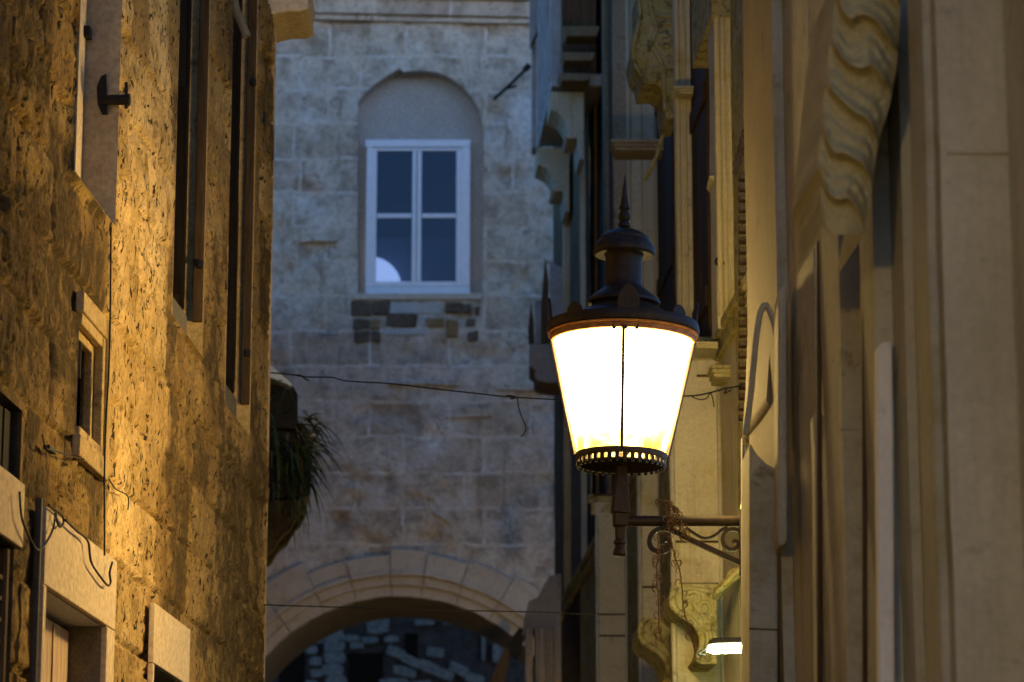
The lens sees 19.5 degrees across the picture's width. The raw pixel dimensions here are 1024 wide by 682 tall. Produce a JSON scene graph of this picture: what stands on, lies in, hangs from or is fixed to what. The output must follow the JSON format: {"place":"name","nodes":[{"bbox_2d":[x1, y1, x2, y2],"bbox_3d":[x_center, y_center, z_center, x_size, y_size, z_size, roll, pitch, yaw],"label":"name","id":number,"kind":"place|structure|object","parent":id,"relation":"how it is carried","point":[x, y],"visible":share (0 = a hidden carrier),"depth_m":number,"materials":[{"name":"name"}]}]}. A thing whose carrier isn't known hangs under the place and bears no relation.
{"place":"outdoors","nodes":[
{"label":"outdoors","id":0,"kind":"place"},
{"bbox_2d":[273,618,534,681],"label":"rubble house","id":1,"kind":"structure","parent":0,"point":[405,650],"depth_m":37.01,"materials":[{"name":"grey stone"}]},
{"bbox_2d":[490,647,510,681],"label":"timber prop","id":2,"kind":"object","parent":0,"point":[501,671],"visible":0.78,"depth_m":26.00,"materials":[{"name":"brown wood"}]},
{"bbox_2d":[522,0,749,681],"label":"carved stone house","id":3,"kind":"structure","parent":0,"point":[645,98],"depth_m":16.46,"materials":[{"name":"stone"}]},
{"bbox_2d":[508,626,522,659],"bbox_3d":[0.098,2.458,24.325,0.265,0.279,0.160,0,-12,0],"label":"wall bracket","id":4,"kind":"object","parent":3,"relation":"attached to","point":[515,644],"depth_m":24.24,"materials":[{"name":"black metal"}]},
{"bbox_2d":[698,637,740,656],"bbox_3d":[0.879,1.285,12.462,0.202,0.074,0.130,0,-12,0],"label":"wall light","id":5,"kind":"object","parent":3,"relation":"attached to","point":[725,645],"visible":0.73,"depth_m":12.40,"materials":[{"name":"white glass"}]},
{"bbox_2d":[740,0,1023,681],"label":"carved palace","id":6,"kind":"structure","parent":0,"point":[882,498],"depth_m":6.87,"materials":[{"name":"stone"}]},
{"bbox_2d":[546,177,740,576],"bbox_3d":[0.434,0.116,10.704,0.637,1.473,0.551,9,-15,-35],"label":"street lantern","id":7,"kind":"object","parent":6,"relation":"attached to","point":[623,343],"visible":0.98,"depth_m":10.52,"materials":[{"name":"paint"}]},
{"bbox_2d":[652,530,664,639],"bbox_3d":[0.515,0.859,10.483,0.047,0.393,0.028,0,-12,0],"label":"dried vine","id":8,"kind":"object","parent":7,"relation":"hanging from","point":[656,586],"visible":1,"depth_m":10.48,"materials":[{"name":"brown plant"}]},
{"bbox_2d":[655,499,696,655],"bbox_3d":[0.577,0.833,10.489,0.143,0.560,0.028,0,-12,0],"label":"dried vine","id":9,"kind":"object","parent":7,"relation":"hanging from","point":[674,509],"visible":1,"depth_m":10.52,"materials":[{"name":"brown plant"}]},
{"label":"street paving","id":10,"kind":"structure","parent":0,"visible":0},
{"bbox_2d":[0,0,314,681],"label":"stone house","id":11,"kind":"structure","parent":10,"relation":"on","point":[144,130],"depth_m":11.05,"materials":[{"name":"stone"}]},
{"bbox_2d":[18,491,64,550],"bbox_3d":[-1.434,0.564,9.074,0.007,0.169,0.652,-1,-13,3],"label":"wall cable","id":12,"kind":"object","parent":11,"relation":"attached to","point":[53,526],"depth_m":9.12,"materials":[{"name":"black rubber"}]},
{"bbox_2d":[43,445,55,453],"bbox_3d":[-1.449,0.340,9.327,0.020,0.012,0.101,-1,-13,3],"label":"cable clamp","id":13,"kind":"object","parent":11,"relation":"attached to","point":[50,451],"visible":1,"depth_m":9.31,"materials":[{"name":"black metal"}]},
{"bbox_2d":[37,506,116,681],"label":"doorway","id":14,"kind":"structure","parent":11,"relation":"in","point":[72,647],"depth_m":9.92,"materials":[{"name":"beige stone"}]},
{"bbox_2d":[42,434,128,509],"bbox_3d":[-1.409,0.427,9.905,0.005,0.112,1.486,-1,-13,3],"label":"wall cable","id":15,"kind":"object","parent":11,"relation":"attached to","point":[46,448],"depth_m":9.82,"materials":[{"name":"black rubber"}]},
{"bbox_2d":[65,519,112,586],"bbox_3d":[-1.390,0.706,9.788,0.008,0.114,0.812,-1,-13,3],"label":"wall cable","id":16,"kind":"object","parent":11,"relation":"attached to","point":[89,549],"depth_m":9.80,"materials":[{"name":"black rubber"}]},
{"bbox_2d":[103,227,111,555],"bbox_3d":[-1.384,0.167,10.185,0.009,1.137,0.066,0,-12,0],"label":"wall cable","id":17,"kind":"object","parent":11,"relation":"attached to","point":[107,380],"depth_m":10.19,"materials":[{"name":"black rubber"}]},
{"bbox_2d":[147,603,189,681],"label":"doorway","id":18,"kind":"structure","parent":11,"relation":"in","point":[168,638],"depth_m":11.44,"materials":[{"name":"beige stone"}]},
{"bbox_2d":[264,604,619,614],"bbox_3d":[-0.332,1.269,14.059,1.683,0.051,0.006,0,-12,0],"label":"overhead wire","id":19,"kind":"object","parent":11,"relation":"attached to","point":[441,609],"visible":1,"depth_m":14.06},
{"bbox_2d":[270,372,745,436],"bbox_3d":[-0.068,0.203,13.501,2.812,0.495,0.096,-10,-16,39],"label":"overhead wire","id":20,"kind":"object","parent":11,"relation":"attached to","point":[511,397],"visible":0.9,"depth_m":13.54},
{"bbox_2d":[265,0,553,681],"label":"arched house","id":21,"kind":"structure","parent":10,"relation":"on","point":[412,226],"depth_m":27.73,"materials":[{"name":"grey stone"}]},
{"bbox_2d":[365,140,469,292],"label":"window","id":22,"kind":"structure","parent":21,"relation":"in","point":[418,191],"depth_m":28.00,"materials":[{"name":"white paint"}]},
{"bbox_2d":[493,63,530,100],"bbox_3d":[0.004,-2.435,28.126,0.373,0.369,0.160,-1,-13,4],"label":"iron bar","id":23,"kind":"object","parent":21,"relation":"attached to","point":[526,67],"visible":0.97,"depth_m":28.07,"materials":[{"name":"black metal"}]},
{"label":"neighbour house","id":24,"kind":"object","parent":10,"relation":"on","visible":0},
{"bbox_2d":[267,365,311,566],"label":"planter balcony","id":25,"kind":"structure","parent":24,"relation":"attached to","point":[279,536],"depth_m":16.67,"materials":[{"name":"metal"}]},
{"bbox_2d":[269,380,329,552],"bbox_3d":[-1.204,0.710,16.675,0.773,0.938,0.635,11,-17,-41],"label":"trailing plant","id":26,"kind":"object","parent":25,"relation":"in","point":[291,466],"visible":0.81,"depth_m":16.53,"materials":[{"name":"green plant"}]},
{"bbox_2d":[277,407,344,499],"bbox_3d":[-1.116,0.690,16.902,0.398,0.550,0.746,0,-12,0],"label":"trailing plant","id":27,"kind":"object","parent":25,"relation":"in","point":[301,426],"visible":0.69,"depth_m":16.81,"materials":[{"name":"green plant"}]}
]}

